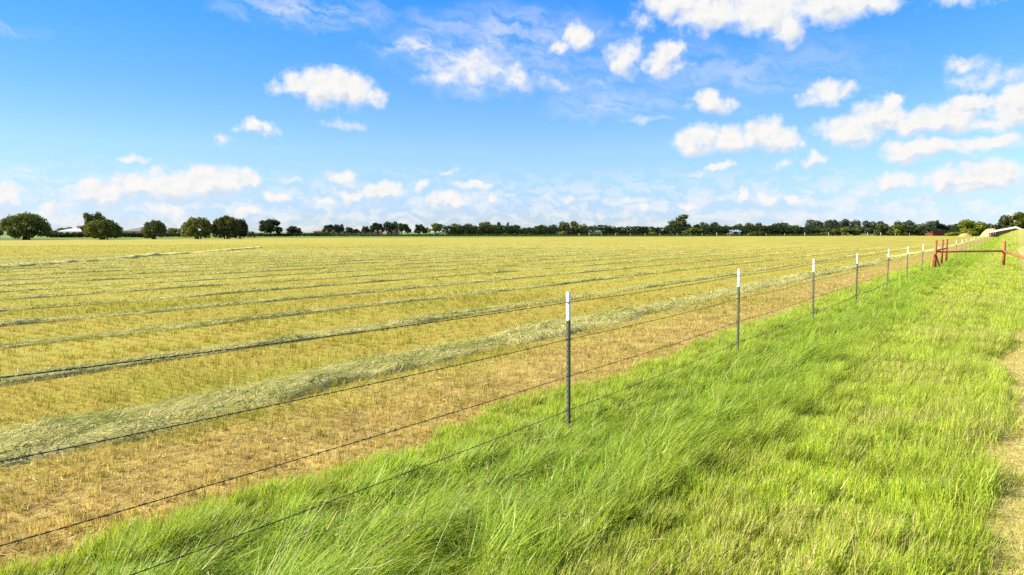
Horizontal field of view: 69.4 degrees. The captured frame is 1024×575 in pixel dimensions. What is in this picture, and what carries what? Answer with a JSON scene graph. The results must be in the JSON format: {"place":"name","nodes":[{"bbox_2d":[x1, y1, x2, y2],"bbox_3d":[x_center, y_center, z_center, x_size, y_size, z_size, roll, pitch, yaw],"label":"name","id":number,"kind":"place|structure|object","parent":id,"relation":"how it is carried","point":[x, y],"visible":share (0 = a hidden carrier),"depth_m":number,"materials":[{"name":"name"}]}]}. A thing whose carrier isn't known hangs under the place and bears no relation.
{"place":"outdoors","nodes":[
{"label":"outdoors","id":0,"kind":"place"},
{"bbox_2d":[313,230,356,233],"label":"brick house","id":1,"kind":"structure","parent":0,"point":[320,231],"depth_m":423.83,"materials":[{"name":"brown"}]},
{"bbox_2d":[358,230,382,234],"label":"brick house","id":2,"kind":"structure","parent":0,"point":[375,232],"depth_m":428.84,"materials":[{"name":"brown"}]},
{"bbox_2d":[386,231,399,234],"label":"brick house","id":3,"kind":"structure","parent":0,"point":[394,232],"depth_m":428.81,"materials":[{"name":"brown"}]},
{"bbox_2d":[0,232,975,239],"bbox_3d":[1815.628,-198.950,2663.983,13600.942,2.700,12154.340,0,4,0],"label":"pasture ground","id":4,"kind":"structure","parent":0,"point":[4,236],"depth_m":324.77,"materials":[{"name":"plant"}]},
{"bbox_2d":[0,211,51,239],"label":"oak tree","id":5,"kind":"object","parent":4,"relation":"on","point":[19,225],"visible":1,"depth_m":182.63,"materials":[{"name":"green plant"}]},
{"bbox_2d":[48,228,64,232],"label":"tree","id":6,"kind":"object","parent":4,"relation":"on","point":[56,230],"visible":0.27,"depth_m":419.55,"materials":[{"name":"green plant"}]},
{"bbox_2d":[43,232,89,237],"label":"hedge","id":7,"kind":"object","parent":4,"relation":"on","point":[71,235],"visible":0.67,"depth_m":262.16,"materials":[{"name":"green plant"}]},
{"bbox_2d":[57,226,85,236],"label":"farm house","id":8,"kind":"structure","parent":4,"relation":"on","point":[76,230],"depth_m":299.80,"materials":[{"name":"white metal"}]},
{"bbox_2d":[80,211,105,232],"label":"oak tree","id":9,"kind":"object","parent":4,"relation":"on","point":[97,216],"visible":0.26,"depth_m":233.37,"materials":[{"name":"green plant"}]},
{"bbox_2d":[119,232,143,236],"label":"hedge","id":10,"kind":"object","parent":4,"relation":"on","point":[128,234],"visible":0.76,"depth_m":269.45,"materials":[{"name":"green plant"}]},
{"bbox_2d":[123,227,167,236],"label":"farm house","id":11,"kind":"structure","parent":4,"relation":"on","point":[135,230],"depth_m":299.66,"materials":[{"name":"grey"}]},
{"bbox_2d":[164,232,184,236],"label":"hedge","id":12,"kind":"object","parent":4,"relation":"on","point":[167,234],"visible":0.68,"depth_m":299.11,"materials":[{"name":"green plant"}]},
{"bbox_2d":[167,228,181,233],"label":"tree","id":13,"kind":"object","parent":4,"relation":"on","point":[172,230],"visible":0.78,"depth_m":327.95,"materials":[{"name":"green plant"}]},
{"bbox_2d":[246,231,255,237],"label":"shrub","id":14,"kind":"object","parent":4,"relation":"on","point":[250,234],"visible":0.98,"depth_m":259.00,"materials":[{"name":"green plant"}]},
{"bbox_2d":[258,218,282,233],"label":"oak tree","id":15,"kind":"object","parent":4,"relation":"on","point":[268,226],"visible":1,"depth_m":327.55,"materials":[{"name":"green plant"}]},
{"bbox_2d":[242,232,333,236],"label":"hedge","id":16,"kind":"object","parent":4,"relation":"on","point":[287,234],"visible":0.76,"depth_m":330.39,"materials":[{"name":"green plant"}]},
{"bbox_2d":[286,226,302,233],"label":"tree","id":17,"kind":"object","parent":4,"relation":"on","point":[291,229],"visible":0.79,"depth_m":376.50,"materials":[{"name":"green plant"}]},
{"bbox_2d":[322,224,334,232],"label":"tree","id":18,"kind":"object","parent":4,"relation":"on","point":[329,227],"visible":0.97,"depth_m":397.14,"materials":[{"name":"green plant"}]},
{"bbox_2d":[333,224,344,232],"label":"tree","id":19,"kind":"object","parent":4,"relation":"on","point":[339,228],"visible":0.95,"depth_m":401.49,"materials":[{"name":"green plant"}]},
{"bbox_2d":[343,227,352,233],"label":"tree","id":20,"kind":"object","parent":4,"relation":"on","point":[348,230],"visible":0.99,"depth_m":395.87,"materials":[{"name":"green plant"}]},
{"bbox_2d":[351,229,359,233],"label":"tree","id":21,"kind":"object","parent":4,"relation":"on","point":[354,231],"visible":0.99,"depth_m":399.75,"materials":[{"name":"green plant"}]},
{"bbox_2d":[361,226,369,233],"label":"tree","id":22,"kind":"object","parent":4,"relation":"on","point":[366,229],"visible":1,"depth_m":398.05,"materials":[{"name":"green plant"}]},
{"bbox_2d":[371,223,384,233],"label":"tree","id":23,"kind":"object","parent":4,"relation":"on","point":[377,227],"visible":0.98,"depth_m":398.75,"materials":[{"name":"green plant"}]},
{"bbox_2d":[383,221,397,233],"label":"tree","id":24,"kind":"object","parent":4,"relation":"on","point":[391,227],"visible":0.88,"depth_m":404.58,"materials":[{"name":"green plant"}]},
{"bbox_2d":[395,223,408,233],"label":"tree","id":25,"kind":"object","parent":4,"relation":"on","point":[403,227],"visible":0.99,"depth_m":393.67,"materials":[{"name":"green plant"}]},
{"bbox_2d":[414,224,424,233],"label":"tree","id":26,"kind":"object","parent":4,"relation":"on","point":[417,230],"visible":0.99,"depth_m":402.25,"materials":[{"name":"green plant"}]},
{"bbox_2d":[427,223,443,232],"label":"tree","id":27,"kind":"object","parent":4,"relation":"on","point":[435,227],"visible":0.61,"depth_m":396.83,"materials":[{"name":"green plant"}]},
{"bbox_2d":[451,223,473,233],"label":"tree","id":28,"kind":"object","parent":4,"relation":"on","point":[458,225],"visible":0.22,"depth_m":398.50,"materials":[{"name":"green plant"}]},
{"bbox_2d":[479,221,496,233],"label":"tree","id":29,"kind":"object","parent":4,"relation":"on","point":[485,223],"visible":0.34,"depth_m":397.64,"materials":[{"name":"green plant"}]},
{"bbox_2d":[539,224,557,233],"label":"tree","id":30,"kind":"object","parent":4,"relation":"on","point":[550,226],"visible":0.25,"depth_m":395.38,"materials":[{"name":"green plant"}]},
{"bbox_2d":[559,220,587,233],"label":"tree","id":31,"kind":"object","parent":4,"relation":"on","point":[574,224],"visible":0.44,"depth_m":397.47,"materials":[{"name":"green plant"}]},
{"bbox_2d":[318,233,830,235],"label":"undergrowth","id":32,"kind":"object","parent":4,"relation":"on","point":[429,234],"visible":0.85,"depth_m":362.06,"materials":[{"name":"green plant"}]},
{"bbox_2d":[434,225,820,235],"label":"trees","id":33,"kind":"object","parent":4,"relation":"on","point":[542,230],"visible":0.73,"depth_m":383.90,"materials":[{"name":"green plant"}]},
{"bbox_2d":[664,214,691,230],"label":"tree","id":34,"kind":"object","parent":4,"relation":"on","point":[681,220],"visible":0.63,"depth_m":396.77,"materials":[{"name":"green plant"}]},
{"bbox_2d":[684,228,704,234],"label":"tree","id":35,"kind":"object","parent":4,"relation":"on","point":[695,230],"visible":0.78,"depth_m":375.86,"materials":[{"name":"green plant"}]},
{"bbox_2d":[699,222,718,232],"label":"tree","id":36,"kind":"object","parent":4,"relation":"on","point":[703,224],"visible":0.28,"depth_m":400.66,"materials":[{"name":"green plant"}]},
{"bbox_2d":[728,230,740,235],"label":"farm shed","id":37,"kind":"structure","parent":4,"relation":"on","point":[734,231],"depth_m":384.95,"materials":[{"name":"white metal"}]},
{"bbox_2d":[579,233,921,235],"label":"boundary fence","id":38,"kind":"object","parent":4,"relation":"on","point":[751,233],"visible":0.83,"depth_m":358.03,"materials":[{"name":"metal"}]},
{"bbox_2d":[748,222,762,232],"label":"tree","id":39,"kind":"object","parent":4,"relation":"on","point":[757,224],"visible":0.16,"depth_m":400.51,"materials":[{"name":"green plant"}]},
{"bbox_2d":[748,231,767,235],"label":"tree","id":40,"kind":"object","parent":4,"relation":"on","point":[758,234],"visible":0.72,"depth_m":370.57,"materials":[{"name":"green plant"}]},
{"bbox_2d":[772,222,798,227],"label":"tree","id":41,"kind":"object","parent":4,"relation":"on","point":[783,224],"visible":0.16,"depth_m":427.62,"materials":[{"name":"green plant"}]},
{"bbox_2d":[802,224,816,232],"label":"tree","id":42,"kind":"object","parent":4,"relation":"on","point":[809,225],"visible":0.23,"depth_m":397.12,"materials":[{"name":"green plant"}]},
{"bbox_2d":[806,219,839,232],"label":"tree","id":43,"kind":"object","parent":4,"relation":"on","point":[829,224],"visible":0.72,"depth_m":615.38,"materials":[{"name":"green plant"}]},
{"bbox_2d":[819,228,841,235],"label":"tree","id":44,"kind":"object","parent":4,"relation":"on","point":[828,230],"visible":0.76,"depth_m":382.69,"materials":[{"name":"green plant"}]},
{"bbox_2d":[834,219,861,228],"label":"tree","id":45,"kind":"object","parent":4,"relation":"on","point":[845,223],"visible":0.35,"depth_m":632.54,"materials":[{"name":"green plant"}]},
{"bbox_2d":[836,227,860,235],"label":"tree","id":46,"kind":"object","parent":4,"relation":"on","point":[847,230],"visible":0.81,"depth_m":375.98,"materials":[{"name":"green plant"}]},
{"bbox_2d":[853,220,871,232],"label":"tree","id":47,"kind":"object","parent":4,"relation":"on","point":[866,226],"visible":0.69,"depth_m":616.04,"materials":[{"name":"green plant"}]},
{"bbox_2d":[863,221,888,232],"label":"tree","id":48,"kind":"object","parent":4,"relation":"on","point":[872,225],"visible":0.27,"depth_m":622.48,"materials":[{"name":"green plant"}]},
{"bbox_2d":[873,223,906,235],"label":"tree","id":49,"kind":"object","parent":4,"relation":"on","point":[881,228],"visible":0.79,"depth_m":381.87,"materials":[{"name":"green plant"}]},
{"bbox_2d":[894,220,926,235],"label":"tree","id":50,"kind":"object","parent":4,"relation":"on","point":[909,223],"visible":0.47,"depth_m":397.61,"materials":[{"name":"green plant"}]},
{"bbox_2d":[915,221,934,235],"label":"tree","id":51,"kind":"object","parent":4,"relation":"on","point":[928,224],"visible":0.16,"depth_m":402.25,"materials":[{"name":"green plant"}]},
{"bbox_2d":[871,228,979,235],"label":"undergrowth","id":52,"kind":"object","parent":4,"relation":"on","point":[919,230],"visible":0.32,"depth_m":386.62,"materials":[{"name":"green plant"}]},
{"bbox_2d":[926,231,945,235],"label":"farm shed","id":53,"kind":"structure","parent":4,"relation":"on","point":[935,233],"depth_m":371.05,"materials":[{"name":"red metal"}]},
{"bbox_2d":[928,220,943,229],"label":"tree","id":54,"kind":"object","parent":4,"relation":"on","point":[936,224],"visible":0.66,"depth_m":396.94,"materials":[{"name":"green plant"}]},
{"bbox_2d":[938,224,960,230],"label":"tree","id":55,"kind":"object","parent":4,"relation":"on","point":[954,226],"visible":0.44,"depth_m":396.07,"materials":[{"name":"green plant"}]},
{"bbox_2d":[979,228,995,236],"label":"tan heap","id":56,"kind":"object","parent":4,"relation":"on","point":[985,233],"visible":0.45,"depth_m":270.33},
{"bbox_2d":[989,214,1013,231],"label":"tree","id":57,"kind":"object","parent":4,"relation":"on","point":[1004,221],"visible":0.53,"depth_m":326.35,"materials":[{"name":"green plant"}]},
{"bbox_2d":[988,226,1020,236],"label":"white barn","id":58,"kind":"structure","parent":4,"relation":"on","point":[995,233],"depth_m":263.39,"materials":[{"name":"metal"}]},
{"bbox_2d":[1007,213,1023,229],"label":"tree","id":59,"kind":"object","parent":4,"relation":"on","point":[1019,222],"visible":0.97,"depth_m":317.79,"materials":[{"name":"green plant"}]},
{"bbox_2d":[0,236,994,574],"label":"field ground","id":60,"kind":"structure","parent":0,"point":[812,242],"depth_m":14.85,"materials":[{"name":"beige plant"}]},
{"bbox_2d":[82,219,123,239],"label":"oak tree","id":61,"kind":"object","parent":60,"relation":"on","point":[110,228],"visible":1,"depth_m":181.25,"materials":[{"name":"green plant"}]},
{"bbox_2d":[0,246,261,267],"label":"hay windrow","id":62,"kind":"object","parent":60,"relation":"on","point":[25,264],"visible":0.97,"depth_m":49.23,"materials":[{"name":"plant"}]},
{"bbox_2d":[140,220,166,238],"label":"oak tree","id":63,"kind":"object","parent":60,"relation":"on","point":[158,227],"visible":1,"depth_m":193.17,"materials":[{"name":"green plant"}]},
{"bbox_2d":[180,216,214,238],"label":"oak tree","id":64,"kind":"object","parent":60,"relation":"on","point":[191,226],"visible":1,"depth_m":197.27,"materials":[{"name":"green plant"}]},
{"bbox_2d":[211,215,241,238],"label":"oak tree","id":65,"kind":"object","parent":60,"relation":"on","point":[227,226],"visible":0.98,"depth_m":200.45,"materials":[{"name":"green plant"}]},
{"bbox_2d":[0,245,480,257],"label":"hay windrow","id":66,"kind":"object","parent":60,"relation":"on","point":[232,251],"visible":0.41,"depth_m":69.82,"materials":[{"name":"plant"}]},
{"bbox_2d":[235,218,248,238],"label":"oak tree","id":67,"kind":"object","parent":60,"relation":"on","point":[244,227],"visible":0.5,"depth_m":205.73,"materials":[{"name":"green plant"}]},
{"bbox_2d":[0,244,543,258],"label":"hay windrow","id":68,"kind":"object","parent":60,"relation":"on","point":[213,253],"visible":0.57,"depth_m":63.81,"materials":[{"name":"plant"}]},
{"bbox_2d":[0,244,566,260],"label":"hay windrow","id":69,"kind":"object","parent":60,"relation":"on","point":[225,254],"visible":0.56,"depth_m":60.42,"materials":[{"name":"plant"}]},
{"bbox_2d":[0,244,590,262],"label":"hay windrow","id":70,"kind":"object","parent":60,"relation":"on","point":[266,254],"visible":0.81,"depth_m":60.38,"materials":[{"name":"plant"}]},
{"bbox_2d":[3,244,619,263],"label":"hay windrow","id":71,"kind":"object","parent":60,"relation":"on","point":[267,255],"visible":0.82,"depth_m":55.53,"materials":[{"name":"plant"}]},
{"bbox_2d":[0,244,669,269],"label":"hay windrow","id":72,"kind":"object","parent":60,"relation":"on","point":[1,268],"visible":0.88,"depth_m":47.31,"materials":[{"name":"plant"}]},
{"bbox_2d":[0,245,671,272],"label":"hay windrow","id":73,"kind":"object","parent":60,"relation":"on","point":[86,267],"visible":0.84,"depth_m":43.08,"materials":[{"name":"plant"}]},
{"bbox_2d":[36,244,643,265],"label":"hay windrow","id":74,"kind":"object","parent":60,"relation":"on","point":[274,256],"visible":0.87,"depth_m":52.89,"materials":[{"name":"plant"}]},
{"bbox_2d":[1,244,719,275],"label":"hay windrow","id":75,"kind":"object","parent":60,"relation":"on","point":[95,270],"visible":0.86,"depth_m":41.53,"materials":[{"name":"plant"}]},
{"bbox_2d":[0,245,726,280],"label":"hay windrow","id":76,"kind":"object","parent":60,"relation":"on","point":[80,275],"visible":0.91,"depth_m":37.56,"materials":[{"name":"plant"}]},
{"bbox_2d":[0,245,755,285],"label":"hay windrow","id":77,"kind":"object","parent":60,"relation":"on","point":[100,278],"visible":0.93,"depth_m":34.48,"materials":[{"name":"plant"}]},
{"bbox_2d":[0,245,784,292],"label":"hay windrow","id":78,"kind":"object","parent":60,"relation":"on","point":[169,280],"visible":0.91,"depth_m":30.68,"materials":[{"name":"plant"}]},
{"bbox_2d":[0,246,796,300],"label":"hay windrow","id":79,"kind":"object","parent":60,"relation":"on","point":[40,295],"visible":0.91,"depth_m":27.88,"materials":[{"name":"plant"}]},
{"bbox_2d":[0,245,838,311],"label":"hay windrow","id":80,"kind":"object","parent":60,"relation":"on","point":[259,289],"visible":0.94,"depth_m":24.66,"materials":[{"name":"plant"}]},
{"bbox_2d":[0,245,867,326],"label":"hay windrow","id":81,"kind":"object","parent":60,"relation":"on","point":[22,321],"visible":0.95,"depth_m":20.60,"materials":[{"name":"plant"}]},
{"bbox_2d":[0,246,886,348],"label":"hay windrow","id":82,"kind":"object","parent":60,"relation":"on","point":[295,312],"visible":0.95,"depth_m":17.07,"materials":[{"name":"plant"}]},
{"bbox_2d":[0,245,922,386],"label":"hay windrow","id":83,"kind":"object","parent":60,"relation":"on","point":[278,339],"visible":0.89,"depth_m":12.91,"materials":[{"name":"plant"}]},
{"bbox_2d":[0,243,963,475],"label":"hay windrow","id":84,"kind":"object","parent":60,"relation":"on","point":[46,435],"visible":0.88,"depth_m":8.43,"materials":[{"name":"plant"}]},
{"bbox_2d":[0,243,967,314],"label":"field stubble","id":85,"kind":"object","parent":60,"relation":"on","point":[364,286],"visible":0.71,"depth_m":34.30,"materials":[{"name":"yellow plant"}]},
{"bbox_2d":[944,232,962,235],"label":"bush","id":86,"kind":"object","parent":60,"relation":"on","point":[953,233],"visible":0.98,"depth_m":337.48,"materials":[{"name":"green plant"}]},
{"bbox_2d":[968,231,978,235],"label":"bush","id":87,"kind":"object","parent":60,"relation":"on","point":[972,233],"visible":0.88,"depth_m":316.04,"materials":[{"name":"green plant"}]},
{"bbox_2d":[958,219,990,234],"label":"olive tree","id":88,"kind":"object","parent":60,"relation":"on","point":[979,227],"visible":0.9,"depth_m":326.82,"materials":[{"name":"green plant"}]},
{"bbox_2d":[0,0,1023,231],"label":"sky","id":89,"kind":"structure","parent":0,"point":[307,115],"materials":[{"name":"blue"}]},
{"bbox_2d":[0,229,1023,574],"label":"verge ground","id":90,"kind":"structure","parent":0,"point":[1021,235],"depth_m":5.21,"materials":[{"name":"green plant"}]},
{"bbox_2d":[0,245,934,574],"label":"wire fence","id":91,"kind":"object","parent":90,"relation":"on","point":[568,357],"visible":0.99,"depth_m":5.78,"materials":[{"name":"grey metal"}]},
{"bbox_2d":[85,294,1011,574],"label":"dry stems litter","id":92,"kind":"object","parent":90,"relation":"on","point":[587,450],"visible":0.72,"depth_m":5.05,"materials":[{"name":"beige plant"}]},
{"bbox_2d":[743,256,1023,348],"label":"verge grass","id":93,"kind":"structure","parent":90,"relation":"on","point":[969,276],"depth_m":19.33,"materials":[{"name":"green plant"}]},
{"bbox_2d":[931,239,947,267],"bbox_3d":[23.802,-1.865,40.833,0.446,1.550,8.522,3,5,34],"label":"pipe brace","id":94,"kind":"object","parent":90,"relation":"on","point":[935,261],"visible":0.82,"depth_m":38.42,"materials":[{"name":"brown metal"}]},
{"bbox_2d":[937,235,992,263],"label":"wire fence","id":95,"kind":"object","parent":90,"relation":"on","point":[966,243],"visible":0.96,"depth_m":61.61,"materials":[{"name":"grey metal"}]},
{"bbox_2d":[938,230,1019,260],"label":"verge grass","id":96,"kind":"structure","parent":90,"relation":"on","point":[992,243],"depth_m":76.18,"materials":[{"name":"green plant"}]},
{"bbox_2d":[937,241,1023,264],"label":"pipe barrier","id":97,"kind":"object","parent":90,"relation":"on","point":[1003,251],"visible":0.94,"depth_m":39.28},
{"bbox_2d":[924,247,1023,574],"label":"dirt track","id":98,"kind":"structure","parent":0,"point":[1021,400],"depth_m":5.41,"materials":[{"name":"brown soil"}]}
]}

